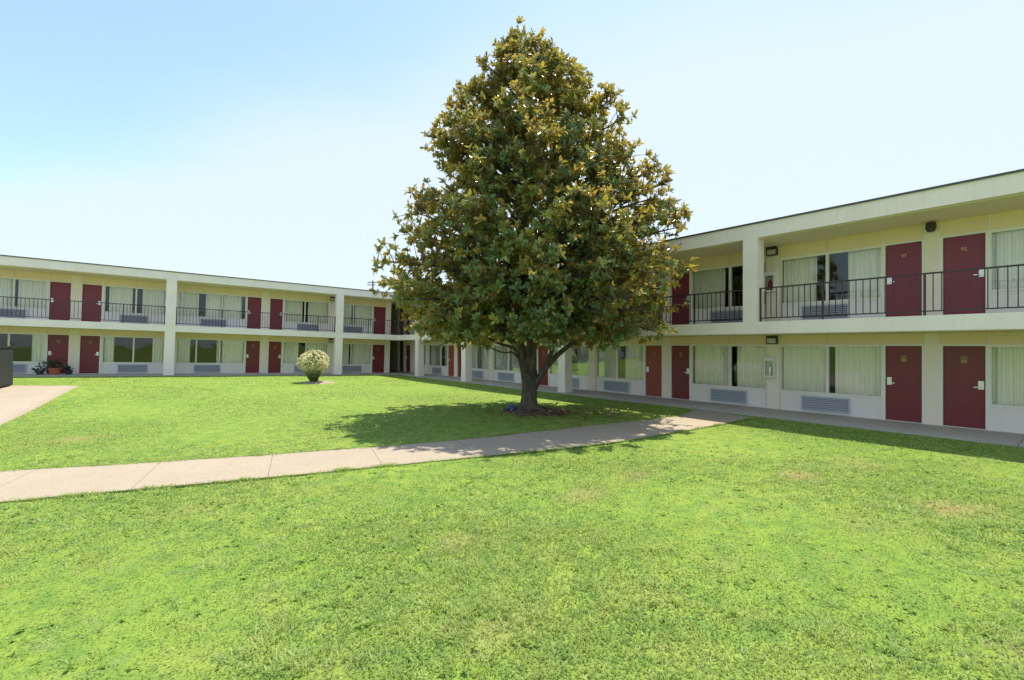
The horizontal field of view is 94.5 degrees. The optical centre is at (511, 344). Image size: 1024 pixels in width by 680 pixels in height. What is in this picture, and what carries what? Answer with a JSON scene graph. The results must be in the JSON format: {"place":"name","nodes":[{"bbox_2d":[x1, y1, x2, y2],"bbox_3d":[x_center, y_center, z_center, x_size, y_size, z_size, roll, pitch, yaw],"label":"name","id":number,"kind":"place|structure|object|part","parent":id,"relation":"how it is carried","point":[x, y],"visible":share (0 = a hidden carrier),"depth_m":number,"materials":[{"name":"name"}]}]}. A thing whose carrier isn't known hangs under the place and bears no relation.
{"place":"outdoors","nodes":[
{"label":"outdoors","id":0,"kind":"place"},
{"bbox_2d":[0,409,749,502],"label":"path","id":1,"kind":"structure","parent":0,"point":[30,483],"depth_m":8.29,"materials":[{"name":"concrete"}]},
{"bbox_2d":[0,372,1023,679],"bbox_3d":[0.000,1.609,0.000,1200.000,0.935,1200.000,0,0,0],"label":"ground","id":2,"kind":"structure","parent":0,"point":[24,666],"depth_m":4.90,"materials":[{"name":"green plant"}]},
{"bbox_2d":[0,385,77,424],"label":"concrete pad","id":3,"kind":"object","parent":2,"relation":"on","point":[16,401],"visible":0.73,"depth_m":15.93,"materials":[{"name":"beige concrete"}]},
{"bbox_2d":[0,346,14,386],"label":"equipment cabinet","id":4,"kind":"object","parent":3,"relation":"on","point":[6,365],"visible":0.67,"depth_m":17.77,"materials":[{"name":"grey metal"}]},
{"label":"door","id":5,"kind":"part","parent":4,"relation":"part of","materials":[{"name":"grey metal"}]},
{"bbox_2d":[13,370,404,376],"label":"walkway","id":6,"kind":"structure","parent":2,"relation":"on","point":[183,374],"depth_m":26.39,"materials":[{"name":"concrete"}]},
{"bbox_2d":[32,362,46,374],"bbox_3d":[-23.158,1.149,23.210,0.655,0.637,0.641,0,0,-43],"label":"potted plant","id":7,"kind":"object","parent":6,"relation":"on","point":[38,371],"visible":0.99,"depth_m":23.12,"materials":[{"name":"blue plant"}]},
{"bbox_2d":[41,358,64,374],"bbox_3d":[-22.658,1.055,23.373,0.908,0.846,0.801,0,0,28],"label":"potted plant","id":8,"kind":"object","parent":6,"relation":"on","point":[54,370],"visible":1,"depth_m":23.37,"materials":[{"name":"green plant"}]},
{"bbox_2d":[64,365,73,374],"bbox_3d":[-22.369,1.240,23.811,0.539,0.506,0.412,0,0,19],"label":"potted plant","id":9,"kind":"object","parent":6,"relation":"on","point":[68,371],"visible":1,"depth_m":23.76,"materials":[{"name":"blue plant"}]},
{"bbox_2d":[0,255,402,374],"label":"motel wing","id":10,"kind":"structure","parent":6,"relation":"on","point":[84,318],"depth_m":27.13,"materials":[{"name":"beige paint"}]},
{"bbox_2d":[0,333,44,362],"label":"window","id":11,"kind":"structure","parent":10,"relation":"in","point":[38,340],"depth_m":23.72,"materials":[{"name":"paint"}]},
{"bbox_2d":[0,277,47,308],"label":"window","id":12,"kind":"structure","parent":10,"relation":"in","point":[27,288],"depth_m":23.49,"materials":[{"name":"fabric"}]},
{"bbox_2d":[45,334,69,373],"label":"door","id":13,"kind":"structure","parent":10,"relation":"in","point":[57,345],"depth_m":24.09,"materials":[{"name":"red paint"}]},
{"bbox_2d":[47,280,71,320],"bbox_3d":[-23.024,-2.217,24.116,0.880,2.030,0.150,2,-1,-34],"label":"door","id":14,"kind":"structure","parent":10,"relation":"in","point":[58,290],"depth_m":24.11,"materials":[{"name":"red paint"}]},
{"bbox_2d":[78,335,100,373],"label":"door","id":15,"kind":"structure","parent":10,"relation":"in","point":[89,353],"depth_m":24.76,"materials":[{"name":"red paint"}]},
{"bbox_2d":[80,283,102,321],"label":"door","id":16,"kind":"structure","parent":10,"relation":"in","point":[89,292],"depth_m":24.80,"materials":[{"name":"red paint"}]},
{"bbox_2d":[102,336,163,362],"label":"window","id":17,"kind":"structure","parent":10,"relation":"in","point":[107,341],"depth_m":25.73,"materials":[{"name":"paint"}]},
{"bbox_2d":[104,285,165,314],"bbox_3d":[-20.562,-2.404,25.894,2.660,1.450,0.260,2,-1,-34],"label":"window","id":18,"kind":"structure","parent":10,"relation":"in","point":[117,294],"depth_m":25.81,"materials":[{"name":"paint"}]},
{"bbox_2d":[175,338,244,363],"bbox_3d":[-17.702,0.385,27.859,3.400,1.450,0.260,2,-1,-34],"label":"window","id":19,"kind":"structure","parent":10,"relation":"in","point":[232,350],"depth_m":28.12,"materials":[{"name":"glass"}]},
{"bbox_2d":[177,291,245,319],"bbox_3d":[-17.634,-2.295,27.906,3.400,1.450,0.260,2,-1,-34],"label":"window","id":20,"kind":"structure","parent":10,"relation":"in","point":[186,300],"depth_m":27.95,"materials":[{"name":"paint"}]},
{"bbox_2d":[244,340,260,372],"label":"door","id":21,"kind":"structure","parent":10,"relation":"in","point":[252,347],"depth_m":29.02,"materials":[{"name":"red paint"}]},
{"bbox_2d":[246,296,262,328],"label":"door","id":22,"kind":"structure","parent":10,"relation":"in","point":[254,304],"depth_m":29.05,"materials":[{"name":"red paint"}]},
{"bbox_2d":[267,341,282,372],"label":"door","id":23,"kind":"structure","parent":10,"relation":"in","point":[274,361],"depth_m":29.71,"materials":[{"name":"red paint"}]},
{"bbox_2d":[269,298,283,329],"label":"door","id":24,"kind":"structure","parent":10,"relation":"in","point":[276,305],"depth_m":29.77,"materials":[{"name":"red paint"}]},
{"bbox_2d":[283,342,327,363],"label":"window","id":25,"kind":"structure","parent":10,"relation":"in","point":[290,349],"depth_m":30.51,"materials":[{"name":"fabric"}]},
{"bbox_2d":[284,299,328,323],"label":"window","id":26,"kind":"structure","parent":10,"relation":"in","point":[316,309],"depth_m":30.76,"materials":[{"name":"fabric"}]},
{"bbox_2d":[342,343,371,364],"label":"window","id":27,"kind":"structure","parent":10,"relation":"in","point":[360,354],"depth_m":32.73,"materials":[{"name":"paint"}]},
{"bbox_2d":[343,304,372,325],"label":"window","id":28,"kind":"structure","parent":10,"relation":"in","point":[363,312],"depth_m":32.79,"materials":[{"name":"paint"}]},
{"bbox_2d":[371,344,385,372],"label":"door","id":29,"kind":"structure","parent":10,"relation":"in","point":[378,350],"depth_m":33.46,"materials":[{"name":"red paint"}]},
{"bbox_2d":[373,306,386,334],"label":"door","id":30,"kind":"structure","parent":10,"relation":"in","point":[379,312],"depth_m":33.50,"materials":[{"name":"red paint"}]},
{"bbox_2d":[300,381,333,383],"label":"soil","id":31,"kind":"structure","parent":2,"relation":"on","point":[315,382],"depth_m":23.46,"materials":[{"name":"brown soil"}]},
{"bbox_2d":[296,349,328,381],"bbox_3d":[-9.992,1.071,23.754,1.592,1.710,1.608,0,0,0],"label":"variegated shrub","id":32,"kind":"object","parent":31,"relation":"on","point":[312,370],"visible":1,"depth_m":23.45,"materials":[{"name":"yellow plant"}]},
{"bbox_2d":[501,407,571,416],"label":"soil","id":33,"kind":"structure","parent":2,"relation":"on","point":[528,414],"depth_m":14.02,"materials":[{"name":"brown soil"}]},
{"bbox_2d":[506,405,515,409],"bbox_3d":[-0.040,1.960,14.683,0.314,0.202,0.232,0,0,0],"label":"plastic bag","id":34,"kind":"object","parent":33,"relation":"on","point":[510,407],"visible":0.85,"depth_m":14.60,"materials":[{"name":"blue plastic"}]},
{"bbox_2d":[369,15,698,411],"bbox_3d":[0.603,-3.992,14.636,9.801,12.395,8.543,0,0,0],"label":"magnolia tree","id":35,"kind":"object","parent":33,"relation":"on","point":[589,287],"visible":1,"depth_m":12.92,"materials":[{"name":"green plant"}]},
{"bbox_2d":[435,402,665,423],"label":"leaf litter","id":36,"kind":"object","parent":2,"relation":"on","point":[568,413],"visible":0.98,"depth_m":14.00,"materials":[{"name":"brown plant"}]},
{"bbox_2d":[389,169,1023,433],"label":"motel wing","id":37,"kind":"structure","parent":2,"relation":"on","point":[908,306],"depth_m":13.16,"materials":[{"name":"beige paint"}]},
{"bbox_2d":[405,345,409,371],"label":"door","id":38,"kind":"structure","parent":37,"relation":"in","point":[407,347],"depth_m":35.35,"materials":[{"name":"red paint"}]},
{"bbox_2d":[405,310,409,334],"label":"door","id":39,"kind":"structure","parent":37,"relation":"in","point":[406,323],"depth_m":35.35,"materials":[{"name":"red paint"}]},
{"bbox_2d":[414,345,424,364],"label":"window","id":40,"kind":"structure","parent":37,"relation":"in","point":[414,345],"depth_m":33.78,"materials":[{"name":"paint"}]},
{"bbox_2d":[429,345,446,366],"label":"window","id":41,"kind":"structure","parent":37,"relation":"in","point":[437,355],"depth_m":31.71,"materials":[{"name":"paint"}]},
{"bbox_2d":[448,345,453,376],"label":"door","id":42,"kind":"structure","parent":37,"relation":"in","point":[450,347],"depth_m":30.37,"materials":[{"name":"red paint"}]},
{"bbox_2d":[457,347,460,376],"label":"door","id":43,"kind":"structure","parent":37,"relation":"in","point":[458,349],"depth_m":29.65,"materials":[{"name":"red paint"}]},
{"bbox_2d":[472,345,488,369],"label":"window","id":44,"kind":"structure","parent":37,"relation":"in","point":[480,357],"depth_m":27.80,"materials":[{"name":"paint"}]},
{"bbox_2d":[493,345,519,371],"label":"window","id":45,"kind":"structure","parent":37,"relation":"in","point":[508,362],"depth_m":25.97,"materials":[{"name":"glass"}]},
{"bbox_2d":[537,344,548,385],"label":"door","id":46,"kind":"structure","parent":37,"relation":"in","point":[542,353],"depth_m":23.46,"materials":[{"name":"red paint"}]},
{"bbox_2d":[549,345,588,376],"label":"window","id":47,"kind":"structure","parent":37,"relation":"in","point":[580,356],"depth_m":21.60,"materials":[{"name":"glass"}]},
{"bbox_2d":[596,345,642,380],"bbox_3d":[4.535,0.720,19.780,0.256,1.450,2.520,0,0,-38],"label":"window","id":48,"kind":"structure","parent":37,"relation":"in","point":[608,359],"depth_m":19.76,"materials":[{"name":"glass"}]},
{"bbox_2d":[644,344,662,397],"bbox_3d":[5.528,1.000,18.409,0.150,2.030,0.855,0,0,-38],"label":"door","id":49,"kind":"structure","parent":37,"relation":"in","point":[653,353],"depth_m":18.44,"materials":[{"name":"red paint"}]},
{"bbox_2d":[646,276,662,324],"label":"door","id":50,"kind":"structure","parent":37,"relation":"in","point":[660,316],"depth_m":18.33,"materials":[{"name":"red paint"}]},
{"bbox_2d":[670,344,689,399],"bbox_3d":[6.243,1.000,17.501,0.150,2.030,0.855,0,0,-38],"label":"door","id":51,"kind":"structure","parent":37,"relation":"in","point":[679,353],"depth_m":17.52,"materials":[{"name":"red paint"}]},
{"bbox_2d":[670,270,689,324],"bbox_3d":[6.243,-1.681,17.501,0.150,2.030,0.855,0,0,-38],"label":"door","id":52,"kind":"structure","parent":37,"relation":"in","point":[684,314],"depth_m":17.49,"materials":[{"name":"red paint"}]},
{"bbox_2d":[691,345,765,389],"bbox_3d":[7.386,0.720,16.163,0.260,1.450,2.650,0,0,-38],"label":"window","id":53,"kind":"structure","parent":37,"relation":"in","point":[713,363],"depth_m":16.23,"materials":[{"name":"paint"}]},
{"bbox_2d":[691,261,765,310],"bbox_3d":[7.386,-1.961,16.163,0.259,1.450,2.650,0,0,-38],"label":"window","id":54,"kind":"structure","parent":37,"relation":"in","point":[712,279],"depth_m":16.65,"materials":[{"name":"paint"}]},
{"bbox_2d":[764,357,776,376],"bbox_3d":[8.118,0.705,14.874,0.170,0.620,0.310,0,0,-38],"label":"extinguisher cabinet","id":55,"kind":"object","parent":37,"relation":"attached to","point":[770,366],"visible":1,"depth_m":14.84,"materials":[{"name":"white metal"}]},
{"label":"door","id":56,"kind":"part","parent":55,"relation":"part of","materials":[{"name":"white paint"}]},
{"bbox_2d":[764,271,776,291],"bbox_3d":[8.118,-1.976,14.874,0.170,0.620,0.310,0,0,-38],"label":"extinguisher cabinet","id":57,"kind":"object","parent":37,"relation":"attached to","point":[770,279],"visible":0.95,"depth_m":14.84,"materials":[{"name":"metal"}]},
{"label":"door","id":58,"kind":"part","parent":57,"relation":"part of","materials":[{"name":"white paint"}]},
{"bbox_2d":[781,345,880,397],"bbox_3d":[9.245,0.720,13.802,0.257,1.450,2.600,0,0,-38],"label":"window","id":59,"kind":"structure","parent":37,"relation":"in","point":[804,368],"depth_m":13.73,"materials":[{"name":"fabric"}]},
{"bbox_2d":[781,246,880,304],"bbox_3d":[9.246,-1.961,13.803,0.260,1.450,2.600,0,0,-38],"label":"window","id":60,"kind":"structure","parent":37,"relation":"in","point":[862,262],"depth_m":13.73,"materials":[{"name":"paint"}]},
{"bbox_2d":[883,344,923,423],"bbox_3d":[10.261,1.000,12.399,0.150,2.030,0.855,0,0,-38],"label":"door","id":61,"kind":"structure","parent":37,"relation":"in","point":[903,364],"depth_m":12.40,"materials":[{"name":"red paint"}]},
{"bbox_2d":[883,239,923,316],"bbox_3d":[10.261,-1.681,12.399,0.150,2.030,0.855,0,0,-38],"label":"door","id":62,"kind":"structure","parent":37,"relation":"in","point":[906,257],"depth_m":12.39,"materials":[{"name":"red paint"}]},
{"bbox_2d":[940,344,987,429],"bbox_3d":[10.978,1.000,11.489,0.150,2.030,0.855,0,0,-38],"label":"door","id":63,"kind":"structure","parent":37,"relation":"in","point":[963,367],"depth_m":11.49,"materials":[{"name":"red paint"}]},
{"bbox_2d":[940,230,987,314],"bbox_3d":[10.978,-1.681,11.489,0.150,2.030,0.855,0,0,-38],"label":"door","id":64,"kind":"structure","parent":37,"relation":"in","point":[965,250],"depth_m":11.49,"materials":[{"name":"red paint"}]},
{"bbox_2d":[990,345,1023,408],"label":"window","id":65,"kind":"structure","parent":37,"relation":"in","point":[1006,361],"depth_m":11.00,"materials":[{"name":"fabric"}]},
{"bbox_2d":[990,227,1023,291],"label":"window","id":66,"kind":"structure","parent":37,"relation":"in","point":[1006,245],"depth_m":11.02,"materials":[{"name":"fabric"}]},
{"bbox_2d":[394,372,1023,447],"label":"walkway","id":67,"kind":"structure","parent":2,"relation":"on","point":[991,437],"depth_m":13.29,"materials":[{"name":"concrete"}]},
{"bbox_2d":[0,0,1023,291],"label":"sky","id":68,"kind":"structure","parent":0,"point":[271,140],"materials":[{"name":"blue"}]}
]}

